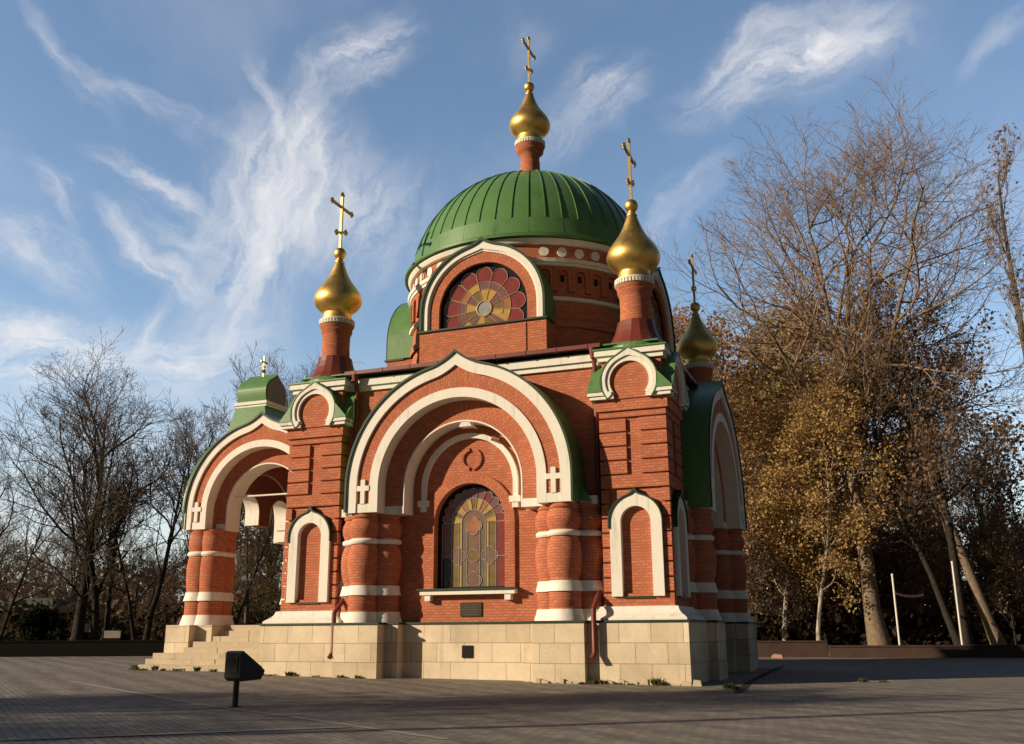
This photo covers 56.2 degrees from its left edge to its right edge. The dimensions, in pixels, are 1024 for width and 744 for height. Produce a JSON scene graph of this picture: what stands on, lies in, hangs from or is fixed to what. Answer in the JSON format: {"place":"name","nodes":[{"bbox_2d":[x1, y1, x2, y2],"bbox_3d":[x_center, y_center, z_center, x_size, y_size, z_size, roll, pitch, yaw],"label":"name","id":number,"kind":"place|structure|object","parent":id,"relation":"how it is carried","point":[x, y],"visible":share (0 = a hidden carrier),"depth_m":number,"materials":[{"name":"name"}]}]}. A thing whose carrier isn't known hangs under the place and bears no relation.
{"place":"outdoors","nodes":[
{"label":"outdoors","id":0,"kind":"place"},
{"bbox_2d":[84,623,90,639],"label":"memorial slab","id":1,"kind":"structure","parent":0,"point":[87,631],"depth_m":45.34,"materials":[{"name":"stone"}]},
{"bbox_2d":[0,652,1023,743],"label":"paving","id":2,"kind":"structure","parent":0,"point":[811,700],"depth_m":13.45,"materials":[{"name":"stone"}]},
{"bbox_2d":[7,600,72,640],"bbox_3d":[-20.101,10.879,41.017,2.898,2.572,2.405,-11,-19,35],"label":"clipped bush","id":3,"kind":"object","parent":2,"relation":"on","point":[36,623],"visible":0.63,"depth_m":40.78,"materials":[{"name":"green plant"}]},
{"bbox_2d":[0,442,89,640],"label":"bare tree","id":4,"kind":"object","parent":2,"relation":"on","point":[13,602],"visible":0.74,"depth_m":45.47,"materials":[{"name":"brown plant"}]},
{"bbox_2d":[0,598,91,640],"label":"pavilion","id":5,"kind":"structure","parent":2,"relation":"on","point":[29,601],"depth_m":55.74,"materials":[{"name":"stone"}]},
{"bbox_2d":[9,524,97,597],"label":"bare tree","id":6,"kind":"object","parent":2,"relation":"on","point":[34,562],"visible":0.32,"depth_m":72.08,"materials":[{"name":"brown plant"}]},
{"bbox_2d":[29,515,118,601],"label":"bare tree","id":7,"kind":"object","parent":2,"relation":"on","point":[72,594],"visible":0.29,"depth_m":70.73,"materials":[{"name":"brown plant"}]},
{"bbox_2d":[0,640,164,656],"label":"wall","id":8,"kind":"structure","parent":2,"relation":"on","point":[71,648],"depth_m":38.30,"materials":[{"name":"stone"}]},
{"bbox_2d":[0,327,201,639],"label":"bare tree","id":9,"kind":"object","parent":2,"relation":"on","point":[82,604],"visible":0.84,"depth_m":45.68,"materials":[{"name":"brown plant"}]},
{"bbox_2d":[59,439,162,639],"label":"bare tree","id":10,"kind":"object","parent":2,"relation":"on","point":[107,615],"visible":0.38,"depth_m":47.22,"materials":[{"name":"brown plant"}]},
{"bbox_2d":[102,631,126,639],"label":"memorial slab","id":11,"kind":"structure","parent":2,"relation":"on","point":[112,635],"depth_m":44.35,"materials":[{"name":"stone"}]},
{"bbox_2d":[43,405,227,639],"bbox_3d":[-17.650,7.542,46.421,8.423,11.991,7.473,-1,-15,1],"label":"bare tree","id":12,"kind":"object","parent":2,"relation":"on","point":[150,615],"visible":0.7,"depth_m":45.41,"materials":[{"name":"brown plant"}]},
{"bbox_2d":[151,665,158,670],"bbox_3d":[-9.105,7.542,24.482,0.211,0.148,0.198,-7,-17,25],"label":"weed tuft","id":13,"kind":"object","parent":2,"relation":"on","point":[154,668],"visible":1,"depth_m":24.46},
{"bbox_2d":[0,726,348,740],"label":"paving edging","id":14,"kind":"object","parent":2,"relation":"on","point":[170,733],"visible":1,"depth_m":9.99,"materials":[{"name":"stone"}]},
{"bbox_2d":[172,668,185,670],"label":"weed tuft","id":15,"kind":"object","parent":2,"relation":"on","point":[176,669],"visible":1,"depth_m":24.17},
{"bbox_2d":[138,387,244,584],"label":"bare tree","id":16,"kind":"object","parent":2,"relation":"on","point":[192,442],"visible":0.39,"depth_m":46.29,"materials":[{"name":"brown plant"}]},
{"bbox_2d":[193,666,201,671],"bbox_3d":[-7.871,7.422,24.007,0.216,0.146,0.203,5,-16,-19],"label":"weed tuft","id":17,"kind":"object","parent":2,"relation":"on","point":[197,669],"visible":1,"depth_m":23.95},
{"bbox_2d":[162,448,282,624],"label":"bare tree","id":18,"kind":"object","parent":2,"relation":"on","point":[250,585],"visible":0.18,"depth_m":43.75,"materials":[{"name":"brown plant"}]},
{"bbox_2d":[224,651,264,706],"bbox_3d":[-3.810,4.353,13.639,0.310,0.757,0.490,-10,-18,32],"label":"ground floodlight","id":19,"kind":"object","parent":2,"relation":"on","point":[241,666],"visible":0.99,"depth_m":13.51,"materials":[{"name":"black metal"}]},
{"bbox_2d":[184,341,304,619],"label":"bare tree","id":20,"kind":"object","parent":2,"relation":"on","point":[270,563],"visible":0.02,"depth_m":61.09,"materials":[{"name":"brown plant"}]},
{"bbox_2d":[69,681,450,738],"bbox_3d":[-4.922,4.972,14.522,0.347,0.116,13.237,12,-19,-38],"label":"paving edging","id":21,"kind":"object","parent":2,"relation":"on","point":[272,713],"visible":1,"depth_m":12.26,"materials":[{"name":"stone"}]},
{"bbox_2d":[284,671,293,675],"bbox_3d":[-5.102,6.890,21.942,0.205,0.129,0.218,-2,-15,5],"label":"weed tuft","id":22,"kind":"object","parent":2,"relation":"on","point":[289,673],"visible":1,"depth_m":21.90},
{"bbox_2d":[138,36,758,685],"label":"brick chapel","id":23,"kind":"structure","parent":2,"relation":"on","point":[518,458],"depth_m":22.38,"materials":[{"name":"brick"}]},
{"bbox_2d":[416,484,519,600],"bbox_3d":[-0.960,3.873,21.980,2.440,2.648,0.510,-6,-16,20],"label":"arched window","id":24,"kind":"structure","parent":23,"relation":"in","point":[471,524],"depth_m":22.17,"materials":[{"name":"multicoloured glass"}]},
{"bbox_2d":[440,263,526,328],"bbox_3d":[-0.691,-1.949,24.367,2.404,1.672,0.130,-6,-16,20],"label":"rose window","id":25,"kind":"structure","parent":23,"relation":"in","point":[487,292],"depth_m":24.36,"materials":[{"name":"multicoloured glass"}]},
{"bbox_2d":[651,290,664,341],"bbox_3d":[3.844,-1.451,26.304,0.130,1.672,2.404,-6,-16,20],"label":"rose window","id":26,"kind":"structure","parent":23,"relation":"in","point":[655,308],"depth_m":26.86,"materials":[{"name":"brown glass"}]},
{"bbox_2d":[585,678,601,683],"bbox_3d":[1.653,6.223,19.326,0.330,0.117,0.404,-4,-16,12],"label":"weed tuft","id":27,"kind":"object","parent":2,"relation":"on","point":[597,681],"visible":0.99,"depth_m":19.25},
{"bbox_2d":[650,678,660,684],"bbox_3d":[2.842,6.102,18.959,0.224,0.169,0.239,8,-17,-29],"label":"weed tuft","id":28,"kind":"object","parent":2,"relation":"on","point":[654,681],"visible":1,"depth_m":18.91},
{"bbox_2d":[676,350,761,487],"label":"birch tree","id":29,"kind":"object","parent":2,"relation":"on","point":[736,403],"depth_m":55.30,"materials":[{"name":"brown plant"}]},
{"bbox_2d":[721,682,734,689],"bbox_3d":[4.002,5.773,17.651,0.279,0.120,0.272,13,-20,-40],"label":"weed tuft","id":30,"kind":"object","parent":2,"relation":"on","point":[725,686],"visible":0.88,"depth_m":17.64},
{"bbox_2d":[671,300,792,555],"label":"birch tree","id":31,"kind":"object","parent":2,"relation":"on","point":[684,321],"visible":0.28,"depth_m":47.00,"materials":[{"name":"brown plant"}]},
{"bbox_2d":[731,685,739,689],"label":"weed tuft","id":32,"kind":"object","parent":2,"relation":"on","point":[734,687],"visible":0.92,"depth_m":17.35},
{"bbox_2d":[733,666,784,692],"bbox_3d":[5.984,7.207,22.783,0.288,0.001,13.620,-5,-16,18],"label":"drain channel","id":33,"kind":"object","parent":2,"relation":"on","point":[744,686],"visible":1,"depth_m":20.19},
{"bbox_2d":[771,654,783,657],"bbox_3d":[10.203,10.926,36.912,0.440,0.170,0.300,-6,-16,20],"label":"loose stone","id":34,"kind":"object","parent":2,"relation":"on","point":[776,656],"visible":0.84,"depth_m":36.78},
{"bbox_2d":[757,640,828,656],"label":"wall","id":35,"kind":"structure","parent":2,"relation":"on","point":[816,648],"depth_m":38.44,"materials":[{"name":"brown stone"}]},
{"bbox_2d":[736,348,891,640],"bbox_3d":[14.898,6.410,48.568,10.396,15.184,8.667,5,-16,-18],"label":"birch tree","id":36,"kind":"object","parent":2,"relation":"on","point":[776,417],"visible":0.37,"depth_m":47.10,"materials":[{"name":"brown plant"}]},
{"bbox_2d":[858,678,868,682],"bbox_3d":[7.177,6.300,19.640,0.227,0.108,0.221,9,-18,-31],"label":"weed tuft","id":37,"kind":"object","parent":2,"relation":"on","point":[862,680],"visible":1,"depth_m":19.61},
{"bbox_2d":[891,574,900,644],"bbox_3d":[15.920,10.078,39.722,0.100,3.410,0.095,-6,-16,20],"label":"white post","id":38,"kind":"object","parent":2,"relation":"on","point":[895,605],"visible":0.85,"depth_m":39.76,"materials":[{"name":"metal"}]},
{"bbox_2d":[895,592,923,596],"bbox_3d":[16.951,9.509,40.916,2.884,0.200,0.001,14,-21,-42],"label":"barrier tape","id":39,"kind":"object","parent":38,"relation":"attached to","point":[904,595],"visible":1,"depth_m":40.89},
{"bbox_2d":[828,645,1023,657],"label":"wall","id":40,"kind":"structure","parent":2,"relation":"on","point":[926,651],"depth_m":36.56,"materials":[{"name":"concrete"}]},
{"bbox_2d":[951,561,962,644],"bbox_3d":[18.488,9.822,39.787,0.100,3.910,0.095,-6,-16,20],"label":"white post","id":41,"kind":"object","parent":2,"relation":"on","point":[956,597],"visible":0.85,"depth_m":39.83,"materials":[{"name":"metal"}]},
{"bbox_2d":[0,0,1023,610],"label":"sky","id":42,"kind":"structure","parent":0,"point":[171,170],"materials":[{"name":"blue"}]},
{"bbox_3d":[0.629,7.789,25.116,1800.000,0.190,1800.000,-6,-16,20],"label":"ground","id":43,"kind":"structure","parent":0,"visible":0},
{"bbox_2d":[0,556,16,597],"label":"bare tree","id":44,"kind":"object","parent":43,"relation":"on","point":[5,587],"visible":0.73,"depth_m":73.34,"materials":[{"name":"brown plant"}]},
{"bbox_2d":[0,518,45,597],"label":"bare tree","id":45,"kind":"object","parent":43,"relation":"on","point":[8,566],"visible":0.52,"depth_m":78.01,"materials":[{"name":"brown plant"}]},
{"bbox_2d":[1,538,55,597],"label":"young tree","id":46,"kind":"object","parent":43,"relation":"on","point":[33,581],"visible":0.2,"depth_m":86.45,"materials":[{"name":"brown plant"}]},
{"bbox_2d":[33,561,66,597],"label":"bare tree","id":47,"kind":"object","parent":43,"relation":"on","point":[47,583],"visible":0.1,"depth_m":98.20,"materials":[{"name":"brown plant"}]},
{"bbox_2d":[95,547,127,600],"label":"young tree","id":48,"kind":"object","parent":43,"relation":"on","point":[107,577],"visible":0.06,"depth_m":99.51,"materials":[{"name":"brown plant"}]},
{"bbox_2d":[98,559,143,619],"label":"bare tree","id":49,"kind":"object","parent":43,"relation":"on","point":[121,596],"visible":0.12,"depth_m":95.98,"materials":[{"name":"brown plant"}]},
{"bbox_2d":[104,547,176,618],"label":"bare tree","id":50,"kind":"object","parent":43,"relation":"on","point":[144,584],"visible":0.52,"depth_m":73.41,"materials":[{"name":"brown plant"}]},
{"bbox_2d":[127,540,185,616],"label":"bare tree","id":51,"kind":"object","parent":43,"relation":"on","point":[143,578],"visible":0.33,"depth_m":84.16,"materials":[{"name":"brown plant"}]},
{"bbox_2d":[150,547,188,613],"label":"young tree","id":52,"kind":"object","parent":43,"relation":"on","point":[174,591],"visible":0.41,"depth_m":81.94,"materials":[{"name":"brown plant"}]},
{"bbox_2d":[180,503,283,624],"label":"autumn tree","id":53,"kind":"object","parent":43,"relation":"on","point":[246,547],"visible":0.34,"depth_m":50.77,"materials":[{"name":"brown plant"}]},
{"bbox_2d":[232,551,244,592],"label":"bare tree","id":54,"kind":"object","parent":43,"relation":"on","point":[240,573],"visible":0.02,"depth_m":100.98,"materials":[{"name":"brown plant"}]},
{"bbox_2d":[232,524,280,623],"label":"young tree","id":55,"kind":"object","parent":43,"relation":"on","point":[251,602],"visible":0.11,"depth_m":76.44,"materials":[{"name":"brown plant"}]},
{"bbox_2d":[235,528,283,619],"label":"bare tree","id":56,"kind":"object","parent":43,"relation":"on","point":[253,593],"visible":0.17,"depth_m":72.35,"materials":[{"name":"brown plant"}]},
{"bbox_2d":[236,345,362,553],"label":"bare tree","id":57,"kind":"object","parent":43,"relation":"on","point":[287,394],"visible":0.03,"depth_m":66.91,"materials":[{"name":"brown plant"}]},
{"bbox_2d":[0,587,1023,651],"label":"undergrowth","id":58,"kind":"object","parent":43,"relation":"on","point":[769,628],"visible":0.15,"depth_m":48.21,"materials":[{"name":"plant"}]},
{"bbox_2d":[0,512,1023,633],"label":"woodland","id":59,"kind":"object","parent":43,"relation":"on","point":[239,593],"visible":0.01,"depth_m":94.99,"materials":[{"name":"brown plant"}]},
{"bbox_2d":[744,525,766,613],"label":"young tree","id":60,"kind":"object","parent":43,"relation":"on","point":[750,599],"visible":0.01,"depth_m":46.81,"materials":[{"name":"brown plant"}]},
{"bbox_2d":[673,309,845,615],"bbox_3d":[11.324,5.293,53.018,14.084,19.888,10.799,-6,-16,20],"label":"autumn tree","id":61,"kind":"object","parent":43,"relation":"on","point":[770,378],"visible":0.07,"depth_m":53.16,"materials":[{"name":"brown plant"}]},
{"bbox_2d":[742,513,776,616],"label":"young tree","id":62,"kind":"object","parent":43,"relation":"on","point":[756,557],"visible":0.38,"depth_m":45.13,"materials":[{"name":"brown plant"}]},
{"bbox_2d":[746,553,773,615],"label":"young tree","id":63,"kind":"object","parent":43,"relation":"on","point":[749,608],"visible":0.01,"depth_m":49.62,"materials":[{"name":"brown plant"}]},
{"bbox_2d":[745,500,802,639],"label":"young tree","id":64,"kind":"object","parent":43,"relation":"on","point":[769,596],"visible":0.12,"depth_m":48.12,"materials":[{"name":"brown plant"}]},
{"bbox_2d":[758,555,807,623],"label":"young tree","id":65,"kind":"object","parent":43,"relation":"on","point":[792,612],"visible":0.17,"depth_m":50.37,"materials":[{"name":"brown plant"}]},
{"bbox_2d":[724,361,843,617],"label":"birch tree","id":66,"kind":"object","parent":43,"relation":"on","point":[748,492],"visible":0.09,"depth_m":53.72,"materials":[{"name":"brown plant"}]},
{"bbox_2d":[759,537,817,623],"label":"young tree","id":67,"kind":"object","parent":43,"relation":"on","point":[784,586],"visible":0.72,"depth_m":46.42,"materials":[{"name":"brown plant"}]},
{"bbox_2d":[733,302,867,607],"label":"birch tree","id":68,"kind":"object","parent":43,"relation":"on","point":[817,374],"visible":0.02,"depth_m":60.66,"materials":[{"name":"brown plant"}]},
{"bbox_2d":[775,511,842,640],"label":"young tree","id":69,"kind":"object","parent":43,"relation":"on","point":[825,601],"visible":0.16,"depth_m":47.17,"materials":[{"name":"brown plant"}]},
{"bbox_2d":[719,286,907,616],"bbox_3d":[16.776,5.843,57.098,11.382,20.963,14.845,-1,-15,1],"label":"autumn tree","id":70,"kind":"object","parent":43,"relation":"on","point":[778,381],"visible":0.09,"depth_m":56.41,"materials":[{"name":"brown plant"}]},
{"bbox_2d":[772,503,856,635],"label":"young tree","id":71,"kind":"object","parent":43,"relation":"on","point":[835,595],"visible":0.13,"depth_m":47.59,"materials":[{"name":"brown plant"}]},
{"bbox_2d":[803,566,842,644],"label":"young tree","id":72,"kind":"object","parent":43,"relation":"on","point":[823,606],"visible":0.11,"depth_m":48.35,"materials":[{"name":"brown plant"}]},
{"bbox_2d":[745,372,910,639],"bbox_3d":[15.128,6.504,44.945,7.469,13.090,6.226,-13,-20,39],"label":"birch tree","id":73,"kind":"object","parent":43,"relation":"on","point":[822,437],"visible":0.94,"depth_m":44.68,"materials":[{"name":"yellow plant"}]},
{"bbox_2d":[784,506,878,639],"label":"young tree","id":74,"kind":"object","parent":43,"relation":"on","point":[856,595],"visible":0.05,"depth_m":49.37,"materials":[{"name":"brown plant"}]},
{"bbox_2d":[647,56,1023,644],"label":"tall bare tree","id":75,"kind":"object","parent":43,"relation":"on","point":[876,630],"visible":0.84,"depth_m":48.32,"materials":[{"name":"beige plant"}]},
{"bbox_2d":[813,540,862,644],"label":"young tree","id":76,"kind":"object","parent":43,"relation":"on","point":[838,585],"visible":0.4,"depth_m":47.37,"materials":[{"name":"brown plant"}]},
{"bbox_2d":[769,289,928,640],"bbox_3d":[18.118,5.197,52.581,7.736,19.707,10.093,1,-15,-4],"label":"birch tree","id":77,"kind":"object","parent":43,"relation":"on","point":[816,347],"visible":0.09,"depth_m":52.64,"materials":[{"name":"brown plant"}]},
{"bbox_2d":[843,539,878,599],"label":"young tree","id":78,"kind":"object","parent":43,"relation":"on","point":[857,566],"visible":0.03,"depth_m":56.50,"materials":[{"name":"brown plant"}]},
{"bbox_2d":[840,527,889,595],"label":"young tree","id":79,"kind":"object","parent":43,"relation":"on","point":[859,585],"visible":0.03,"depth_m":56.07,"materials":[{"name":"brown plant"}]},
{"bbox_2d":[840,432,919,587],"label":"young tree","id":80,"kind":"object","parent":43,"relation":"on","point":[883,503],"visible":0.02,"depth_m":67.14,"materials":[{"name":"brown plant"}]},
{"bbox_2d":[857,552,916,639],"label":"young tree","id":81,"kind":"object","parent":43,"relation":"on","point":[878,572],"visible":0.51,"depth_m":49.16,"materials":[{"name":"brown plant"}]},
{"bbox_2d":[851,505,937,644],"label":"young tree","id":82,"kind":"object","parent":43,"relation":"on","point":[896,567],"visible":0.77,"depth_m":48.95,"materials":[{"name":"brown plant"}]},
{"bbox_2d":[872,527,917,615],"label":"young tree","id":83,"kind":"object","parent":43,"relation":"on","point":[892,565],"visible":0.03,"depth_m":54.09,"materials":[{"name":"brown plant"}]},
{"bbox_2d":[876,552,917,626],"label":"young tree","id":84,"kind":"object","parent":43,"relation":"on","point":[900,580],"depth_m":63.59,"materials":[{"name":"plant"}]},
{"bbox_2d":[874,454,928,551],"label":"birch tree","id":85,"kind":"object","parent":43,"relation":"on","point":[902,503],"visible":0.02,"depth_m":73.23,"materials":[{"name":"brown plant"}]},
{"bbox_2d":[783,278,1023,644],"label":"brown leaved tree","id":86,"kind":"object","parent":43,"relation":"on","point":[929,445],"visible":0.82,"depth_m":43.82,"materials":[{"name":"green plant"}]},
{"bbox_2d":[807,236,1007,644],"bbox_3d":[18.379,2.951,45.611,7.216,20.506,10.272,-7,-16,22],"label":"pale trunk tree","id":87,"kind":"object","parent":43,"relation":"on","point":[994,633],"visible":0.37,"depth_m":45.29,"materials":[{"name":"beige plant"}]},
{"bbox_2d":[844,452,974,547],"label":"brown leaved tree","id":88,"kind":"object","parent":43,"relation":"on","point":[930,502],"depth_m":72.09,"materials":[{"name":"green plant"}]},
{"bbox_2d":[889,497,956,644],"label":"young tree","id":89,"kind":"object","parent":43,"relation":"on","point":[927,604],"visible":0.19,"depth_m":50.95,"materials":[{"name":"brown plant"}]},
{"bbox_2d":[890,504,963,644],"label":"young tree","id":90,"kind":"object","parent":43,"relation":"on","point":[917,568],"visible":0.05,"depth_m":53.54,"materials":[{"name":"brown plant"}]},
{"bbox_2d":[857,333,1002,644],"bbox_3d":[21.782,6.267,50.771,8.500,16.595,6.515,6,-17,-23],"label":"birch tree","id":91,"kind":"object","parent":43,"relation":"on","point":[920,605],"visible":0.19,"depth_m":50.80,"materials":[{"name":"brown plant"}]},
{"bbox_2d":[870,376,990,644],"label":"bare tree","id":92,"kind":"object","parent":43,"relation":"on","point":[911,495],"visible":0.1,"depth_m":67.28,"materials":[{"name":"brown plant"}]},
{"bbox_2d":[930,575,955,642],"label":"young tree","id":93,"kind":"object","parent":43,"relation":"on","point":[939,608],"visible":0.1,"depth_m":51.51,"materials":[{"name":"brown plant"}]},
{"bbox_2d":[910,511,992,638],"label":"young tree","id":94,"kind":"object","parent":43,"relation":"on","point":[949,585],"visible":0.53,"depth_m":47.88,"materials":[{"name":"brown plant"}]},
{"bbox_2d":[934,539,976,611],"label":"young tree","id":95,"kind":"object","parent":43,"relation":"on","point":[960,568],"depth_m":55.27,"materials":[{"name":"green plant"}]},
{"bbox_2d":[960,544,1002,616],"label":"young tree","id":96,"kind":"object","parent":43,"relation":"on","point":[967,587],"visible":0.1,"depth_m":55.06,"materials":[{"name":"brown plant"}]},
{"bbox_2d":[941,418,1023,573],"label":"pale trunk tree","id":97,"kind":"object","parent":43,"relation":"on","point":[983,496],"visible":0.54,"depth_m":61.26,"materials":[{"name":"beige plant"}]},
{"bbox_2d":[945,458,1020,606],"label":"bare tree","id":98,"kind":"object","parent":43,"relation":"on","point":[971,510],"visible":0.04,"depth_m":74.42,"materials":[{"name":"brown plant"}]},
{"bbox_2d":[947,400,1023,578],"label":"young tree","id":99,"kind":"object","parent":43,"relation":"on","point":[1010,495],"visible":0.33,"depth_m":69.96,"materials":[{"name":"brown plant"}]},
{"bbox_2d":[962,520,1016,644],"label":"young tree","id":100,"kind":"object","parent":43,"relation":"on","point":[984,562],"visible":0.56,"depth_m":47.40,"materials":[{"name":"brown plant"}]},
{"bbox_2d":[960,512,1023,614],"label":"young tree","id":101,"kind":"object","parent":43,"relation":"on","point":[988,525],"visible":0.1,"depth_m":52.02,"materials":[{"name":"brown plant"}]},
{"bbox_2d":[962,506,1021,617],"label":"young tree","id":102,"kind":"object","parent":43,"relation":"on","point":[981,520],"visible":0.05,"depth_m":55.18,"materials":[{"name":"brown plant"}]},
{"bbox_2d":[969,506,1023,644],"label":"young tree","id":103,"kind":"object","parent":43,"relation":"on","point":[1012,564],"visible":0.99,"depth_m":45.53,"materials":[{"name":"brown plant"}]},
{"bbox_2d":[974,123,1023,423],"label":"poplar tree","id":104,"kind":"object","parent":43,"relation":"on","point":[1016,299],"visible":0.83,"depth_m":66.38,"materials":[{"name":"brown plant"}]},
{"bbox_2d":[992,555,1023,620],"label":"young tree","id":105,"kind":"object","parent":43,"relation":"on","point":[1014,589],"visible":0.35,"depth_m":46.95,"materials":[{"name":"brown plant"}]},
{"bbox_2d":[995,547,1023,644],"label":"young tree","id":106,"kind":"object","parent":43,"relation":"on","point":[1015,612],"visible":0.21,"depth_m":47.60,"materials":[{"name":"brown plant"}]},
{"bbox_2d":[1007,511,1023,549],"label":"brown leaved tree","id":107,"kind":"object","parent":43,"relation":"on","point":[1020,532],"visible":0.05,"depth_m":77.98,"materials":[{"name":"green plant"}]}
]}

